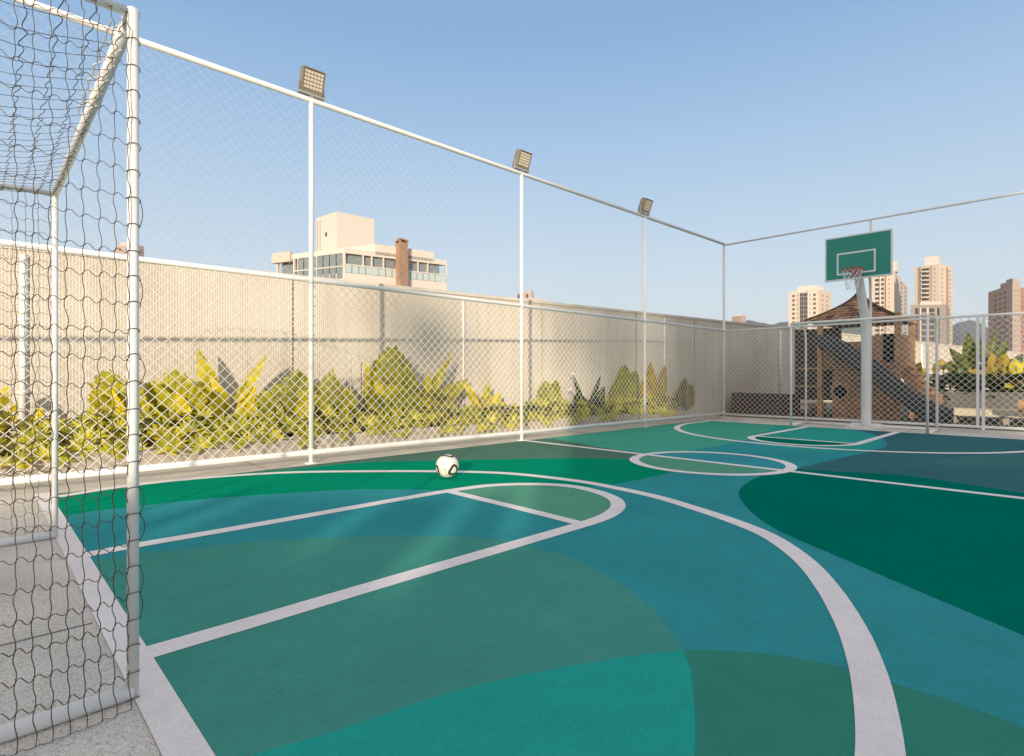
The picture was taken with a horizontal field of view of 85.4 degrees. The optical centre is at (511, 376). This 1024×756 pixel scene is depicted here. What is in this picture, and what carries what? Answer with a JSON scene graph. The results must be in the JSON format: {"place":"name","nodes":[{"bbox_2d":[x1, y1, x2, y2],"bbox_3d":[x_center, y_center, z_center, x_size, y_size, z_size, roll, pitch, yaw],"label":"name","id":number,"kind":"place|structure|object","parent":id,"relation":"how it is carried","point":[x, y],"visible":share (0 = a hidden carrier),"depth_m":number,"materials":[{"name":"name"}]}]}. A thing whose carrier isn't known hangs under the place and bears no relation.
{"place":"outdoors","nodes":[
{"label":"outdoors","id":0,"kind":"place"},
{"bbox_2d":[115,242,143,256],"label":"apartment block","id":1,"kind":"structure","parent":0,"point":[123,246],"depth_m":262.67,"materials":[{"name":"beige glass"}]},
{"bbox_2d":[0,417,1023,755],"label":"terrazzo floor","id":2,"kind":"structure","parent":0,"point":[124,733],"depth_m":2.17,"materials":[{"name":"grey stone"}]},
{"bbox_2d":[0,0,145,755],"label":"football goal","id":3,"kind":"object","parent":2,"relation":"on","point":[126,34],"visible":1,"depth_m":1.66,"materials":[{"name":"white metal"}]},
{"bbox_2d":[0,409,684,477],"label":"planter","id":4,"kind":"object","parent":2,"relation":"on","point":[148,456],"visible":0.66,"depth_m":6.82,"materials":[{"name":"concrete"}]},
{"bbox_2d":[0,386,70,454],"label":"croton shrub","id":5,"kind":"object","parent":4,"relation":"on","point":[4,400],"visible":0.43,"depth_m":5.66,"materials":[{"name":"yellow plant"}]},
{"bbox_2d":[86,368,147,438],"bbox_3d":[-4.430,0.354,6.332,0.640,0.902,0.628,0,0,18],"label":"broad leaf plant","id":6,"kind":"object","parent":4,"relation":"on","point":[119,397],"visible":0.2,"depth_m":6.17,"materials":[{"name":"yellow plant"}]},
{"bbox_2d":[141,369,210,445],"bbox_3d":[-3.979,0.364,6.463,0.800,0.947,0.513,0,0,-14],"label":"broad leaf plant","id":7,"kind":"object","parent":4,"relation":"on","point":[168,379],"visible":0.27,"depth_m":6.49,"materials":[{"name":"yellow plant"}]},
{"bbox_2d":[197,348,267,419],"bbox_3d":[-3.544,0.224,6.919,0.906,1.160,0.359,0,0,-44],"label":"banana plant","id":8,"kind":"object","parent":4,"relation":"on","point":[219,390],"visible":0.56,"depth_m":6.92,"materials":[{"name":"yellow plant"}]},
{"bbox_2d":[255,368,317,436],"bbox_3d":[-2.916,0.342,7.309,0.845,0.928,0.532,0,0,-12],"label":"broad leaf plant","id":9,"kind":"object","parent":4,"relation":"on","point":[274,399],"visible":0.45,"depth_m":7.31,"materials":[{"name":"yellow plant"}]},
{"bbox_2d":[314,368,359,430],"bbox_3d":[-2.483,0.370,7.743,0.738,0.989,0.469,0,0,-17],"label":"broad leaf plant","id":10,"kind":"object","parent":4,"relation":"on","point":[328,393],"visible":0.41,"depth_m":7.65,"materials":[{"name":"plant"}]},
{"bbox_2d":[0,392,682,469],"bbox_3d":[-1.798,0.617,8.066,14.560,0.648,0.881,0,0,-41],"label":"yellow ground cover","id":11,"kind":"object","parent":4,"relation":"in","point":[119,446],"visible":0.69,"depth_m":6.76,"materials":[{"name":"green plant"}]},
{"bbox_2d":[350,355,351,389],"bbox_3d":[-2.322,0.245,7.979,0.027,1.109,0.028,0,0,-44],"label":"garden light","id":12,"kind":"object","parent":4,"relation":"on","point":[350,372],"visible":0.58,"depth_m":7.97,"materials":[{"name":"metal"}]},
{"bbox_2d":[363,345,421,427],"bbox_3d":[-1.881,0.173,8.273,0.927,1.308,0.586,0,0,-44],"label":"leaf plant","id":13,"kind":"object","parent":4,"relation":"on","point":[387,383],"visible":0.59,"depth_m":8.20,"materials":[{"name":"green plant"}]},
{"bbox_2d":[417,353,467,426],"bbox_3d":[-1.132,0.223,8.784,1.125,1.241,0.535,0,0,-26],"label":"banana plant","id":14,"kind":"object","parent":4,"relation":"on","point":[438,391],"visible":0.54,"depth_m":8.75,"materials":[{"name":"yellow plant"}]},
{"bbox_2d":[463,380,500,420],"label":"banana plant","id":15,"kind":"object","parent":4,"relation":"on","point":[473,394],"visible":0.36,"depth_m":9.29,"materials":[{"name":"yellow plant"}]},
{"bbox_2d":[536,380,571,417],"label":"broad leaf plant","id":16,"kind":"object","parent":4,"relation":"on","point":[548,391],"visible":0.31,"depth_m":10.27,"materials":[{"name":"yellow plant"}]},
{"bbox_2d":[573,376,604,412],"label":"banana plant","id":17,"kind":"object","parent":4,"relation":"on","point":[593,394],"visible":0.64,"depth_m":10.91,"materials":[{"name":"green plant"}]},
{"bbox_2d":[608,364,639,406],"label":"broad leaf plant","id":18,"kind":"object","parent":4,"relation":"on","point":[633,380],"visible":0.62,"depth_m":11.56,"materials":[{"name":"green plant"}]},
{"bbox_2d":[636,362,666,412],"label":"croton shrub","id":19,"kind":"object","parent":4,"relation":"on","point":[662,376],"visible":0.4,"depth_m":12.17,"materials":[{"name":"yellow plant"}]},
{"bbox_2d":[669,356,671,412],"bbox_3d":[3.530,0.166,12.372,0.086,1.268,0.090,0,0,-44],"label":"garden light","id":20,"kind":"object","parent":4,"relation":"on","point":[670,382],"visible":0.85,"depth_m":12.37,"materials":[{"name":"metal"}]},
{"bbox_2d":[675,377,694,410],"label":"croton shrub","id":21,"kind":"object","parent":4,"relation":"in","point":[690,388],"visible":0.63,"depth_m":12.96,"materials":[{"name":"green plant"}]},
{"bbox_2d":[686,374,688,411],"bbox_3d":[4.037,0.365,12.753,0.086,0.870,0.090,0,0,-44],"label":"garden light","id":22,"kind":"object","parent":4,"relation":"on","point":[687,391],"visible":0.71,"depth_m":12.75,"materials":[{"name":"metal"}]},
{"bbox_2d":[0,0,724,485],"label":"chain link fence","id":23,"kind":"object","parent":2,"relation":"on","point":[310,452],"visible":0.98,"depth_m":6.23,"materials":[{"name":"white metal"}]},
{"bbox_2d":[297,65,325,101],"bbox_3d":[-2.253,-3.295,6.235,0.312,0.309,0.226,0,0,-44],"label":"floodlight","id":24,"kind":"object","parent":23,"relation":"on","point":[311,82],"visible":1,"depth_m":6.20,"materials":[{"name":"metal"}]},
{"bbox_2d":[512,149,531,172],"bbox_3d":[0.152,-3.295,8.480,0.312,0.309,0.213,0,0,-44],"label":"floodlight","id":25,"kind":"object","parent":23,"relation":"on","point":[521,160],"visible":0.99,"depth_m":8.43,"materials":[{"name":"metal"}]},
{"bbox_2d":[637,197,652,215],"bbox_3d":[2.580,-3.295,10.745,0.312,0.309,0.213,0,0,-44],"label":"floodlight","id":26,"kind":"object","parent":23,"relation":"on","point":[645,206],"visible":1,"depth_m":10.69,"materials":[{"name":"metal"}]},
{"bbox_2d":[0,245,1023,441],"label":"boundary wall","id":27,"kind":"structure","parent":2,"relation":"on","point":[768,374],"depth_m":8.25,"materials":[{"name":"concrete"}]},
{"bbox_2d":[17,254,29,437],"bbox_3d":[-5.346,-0.260,6.069,0.101,2.160,0.026,0,0,-39],"label":"wall pipe","id":28,"kind":"object","parent":27,"relation":"attached to","point":[22,346],"depth_m":6.06,"materials":[{"name":"beige metal"}]},
{"bbox_2d":[460,300,465,407],"bbox_3d":[-0.828,-0.260,9.444,0.100,2.160,0.047,0,0,-37],"label":"wall pipe","id":29,"kind":"object","parent":27,"relation":"attached to","point":[463,344],"depth_m":9.43,"materials":[{"name":"beige metal"}]},
{"bbox_2d":[662,318,665,367],"bbox_3d":[3.482,-0.260,12.680,0.100,2.160,0.047,0,0,-37],"label":"wall pipe","id":30,"kind":"object","parent":27,"relation":"attached to","point":[663,349],"depth_m":12.68,"materials":[{"name":"grey metal"}]},
{"bbox_2d":[778,330,780,393],"bbox_3d":[7.635,-0.260,15.788,0.100,2.160,0.063,0,0,-37],"label":"wall pipe","id":31,"kind":"object","parent":27,"relation":"attached to","point":[779,360],"depth_m":15.76,"materials":[{"name":"grey metal"}]},
{"bbox_2d":[920,344,922,367],"bbox_3d":[16.619,-0.260,22.508,0.100,2.160,0.103,0,0,-37],"label":"wall pipe","id":32,"kind":"object","parent":27,"relation":"attached to","point":[921,352],"depth_m":22.47,"materials":[{"name":"beige metal"}]},
{"bbox_2d":[35,420,1023,755],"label":"sports court","id":33,"kind":"object","parent":2,"relation":"on","point":[713,588],"visible":0.98,"depth_m":2.43,"materials":[{"name":"teal paint"}]},
{"bbox_2d":[436,454,458,477],"bbox_3d":[-0.615,0.847,5.272,0.220,0.220,0.221,0,0,-44],"label":"football","id":34,"kind":"object","parent":33,"relation":"on","point":[447,465],"visible":1,"depth_m":5.19,"materials":[{"name":"white leather"}]},
{"bbox_2d":[790,314,938,433],"bbox_3d":[6.586,-0.050,10.482,0.889,2.050,2.246,0,0,-44],"label":"football goal","id":35,"kind":"object","parent":33,"relation":"on","point":[927,428],"visible":0.93,"depth_m":9.99,"materials":[{"name":"white metal"}]},
{"bbox_2d":[825,228,892,428],"bbox_3d":[6.469,-0.812,10.258,1.441,3.565,1.070,0,0,-44],"label":"basketball hoop","id":36,"kind":"object","parent":2,"relation":"on","point":[858,258],"visible":1,"depth_m":10.24,"materials":[{"name":"green paint"}]},
{"bbox_2d":[702,415,1023,434],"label":"kerb","id":37,"kind":"structure","parent":2,"relation":"on","point":[939,428],"depth_m":10.32,"materials":[{"name":"concrete"}]},
{"bbox_2d":[724,191,1023,430],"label":"chain link fence","id":38,"kind":"object","parent":37,"relation":"on","point":[983,426],"visible":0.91,"depth_m":10.45,"materials":[{"name":"white metal"}]},
{"bbox_2d":[0,0,1023,326],"label":"sky","id":39,"kind":"structure","parent":0,"point":[739,120],"materials":[{"name":"blue"}]},
{"bbox_2d":[517,289,547,300],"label":"apartment block","id":40,"kind":"structure","parent":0,"point":[527,295],"depth_m":302.69,"materials":[{"name":"beige glass"}]},
{"bbox_2d":[732,314,745,322],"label":"apartment block","id":41,"kind":"structure","parent":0,"point":[739,318],"depth_m":423.08,"materials":[{"name":"beige concrete"}]},
{"bbox_2d":[789,285,830,328],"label":"apartment tower","id":42,"kind":"structure","parent":0,"point":[808,301],"depth_m":374.04,"materials":[{"name":"beige concrete"}]},
{"bbox_2d":[746,320,987,345],"bbox_3d":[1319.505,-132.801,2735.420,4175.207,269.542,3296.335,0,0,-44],"label":"hills","id":43,"kind":"structure","parent":0,"point":[957,331],"depth_m":2195.61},
{"bbox_2d":[716,405,1022,430],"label":"lawn","id":44,"kind":"structure","parent":0,"point":[904,409],"depth_m":13.32,"materials":[{"name":"green plant"}]},
{"bbox_2d":[731,392,799,415],"bbox_3d":[6.242,0.682,13.676,0.620,0.575,1.418,0,0,-44],"label":"planter box","id":45,"kind":"object","parent":44,"relation":"on","point":[770,407],"visible":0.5,"depth_m":13.38,"materials":[{"name":"brown wood"}]},
{"bbox_2d":[803,402,831,413],"bbox_3d":[8.010,0.817,14.523,0.500,0.314,0.550,0,0,-44],"label":"concrete bench","id":46,"kind":"object","parent":44,"relation":"on","point":[813,408],"visible":0.43,"depth_m":14.41,"materials":[{"name":"grey concrete"}]},
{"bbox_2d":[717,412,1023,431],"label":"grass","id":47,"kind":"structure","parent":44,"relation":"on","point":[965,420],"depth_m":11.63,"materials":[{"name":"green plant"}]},
{"bbox_2d":[795,293,953,423],"bbox_3d":[8.097,-0.555,12.550,2.224,3.049,3.167,0,0,-44],"label":"playhouse","id":48,"kind":"object","parent":44,"relation":"on","point":[848,309],"visible":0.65,"depth_m":12.24,"materials":[{"name":"brown wood"}]},
{"bbox_2d":[831,382,849,400],"bbox_3d":[7.372,0.330,12.455,0.030,0.430,0.372,0,0,-44],"label":"window","id":49,"kind":"structure","parent":48,"relation":"in","point":[839,392],"depth_m":12.45,"materials":[{"name":"black"}]},
{"bbox_2d":[883,334,893,361],"bbox_3d":[8.047,-0.617,11.811,0.010,0.606,0.246,0,0,-44],"label":"doorway","id":50,"kind":"structure","parent":48,"relation":"in","point":[891,357],"depth_m":11.82,"materials":[{"name":"black"}]},
{"bbox_2d":[904,362,925,383],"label":"croton shrub","id":51,"kind":"object","parent":44,"relation":"on","point":[919,369],"visible":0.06,"depth_m":14.82,"materials":[{"name":"green plant"}]},
{"bbox_2d":[939,390,1023,422],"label":"planter","id":52,"kind":"object","parent":44,"relation":"on","point":[989,400],"visible":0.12,"depth_m":12.21,"materials":[{"name":"concrete"}]},
{"bbox_2d":[929,358,974,387],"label":"croton shrub","id":53,"kind":"object","parent":52,"relation":"in","point":[940,364],"visible":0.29,"depth_m":13.34,"materials":[{"name":"yellow plant"}]},
{"bbox_2d":[941,332,994,389],"bbox_3d":[10.645,-0.311,12.871,1.116,1.450,0.967,0,0,-15],"label":"banana plant","id":54,"kind":"object","parent":52,"relation":"on","point":[964,356],"visible":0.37,"depth_m":12.87,"materials":[{"name":"green plant"}]},
{"bbox_2d":[924,372,1023,399],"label":"green ground cover","id":55,"kind":"object","parent":52,"relation":"in","point":[965,381],"visible":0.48,"depth_m":12.49,"materials":[{"name":"green plant"}]},
{"bbox_2d":[975,333,1015,391],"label":"banana plant","id":56,"kind":"object","parent":52,"relation":"on","point":[994,346],"visible":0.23,"depth_m":12.60,"materials":[{"name":"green plant"}]},
{"bbox_2d":[968,353,1023,391],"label":"croton shrub","id":57,"kind":"object","parent":52,"relation":"in","point":[997,362],"visible":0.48,"depth_m":12.36,"materials":[{"name":"yellow plant"}]},
{"bbox_2d":[985,357,1023,396],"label":"croton shrub","id":58,"kind":"object","parent":52,"relation":"in","point":[1014,368],"visible":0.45,"depth_m":12.07,"materials":[{"name":"yellow plant"}]},
{"bbox_2d":[987,354,1023,391],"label":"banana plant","id":59,"kind":"object","parent":52,"relation":"on","point":[1019,358],"visible":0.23,"depth_m":12.31,"materials":[{"name":"green plant"}]},
{"bbox_2d":[950,407,1023,425],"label":"concrete bench","id":60,"kind":"object","parent":44,"relation":"on","point":[990,413],"visible":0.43,"depth_m":11.16,"materials":[{"name":"beige concrete"}]},
{"bbox_2d":[1018,400,1023,410],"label":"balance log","id":61,"kind":"object","parent":44,"relation":"on","point":[1020,404],"visible":0.65,"depth_m":10.48,"materials":[{"name":"brown wood"}]},
{"bbox_2d":[868,261,907,334],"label":"apartment tower","id":62,"kind":"structure","parent":0,"point":[889,292],"depth_m":365.03,"materials":[{"name":"beige concrete"}]},
{"bbox_2d":[910,301,948,344],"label":"office block","id":63,"kind":"structure","parent":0,"point":[939,308],"depth_m":251.00,"materials":[{"name":"white concrete"}]},
{"bbox_2d":[914,256,952,344],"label":"apartment tower","id":64,"kind":"structure","parent":0,"point":[933,279],"depth_m":334.93,"materials":[{"name":"beige concrete"}]},
{"bbox_2d":[988,278,1019,351],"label":"apartment tower","id":65,"kind":"structure","parent":0,"point":[1004,297],"depth_m":306.85,"materials":[{"name":"beige concrete"}]},
{"bbox_2d":[1020,287,1023,352],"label":"apartment tower","id":66,"kind":"structure","parent":0,"point":[1021,310],"depth_m":329.51,"materials":[{"name":"beige concrete"}]},
{"label":"ground","id":67,"kind":"structure","parent":0,"visible":0},
{"bbox_2d":[272,208,446,290],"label":"penthouse building","id":68,"kind":"structure","parent":67,"relation":"on","point":[371,259],"depth_m":60.01,"materials":[{"name":"beige concrete"}]}
]}

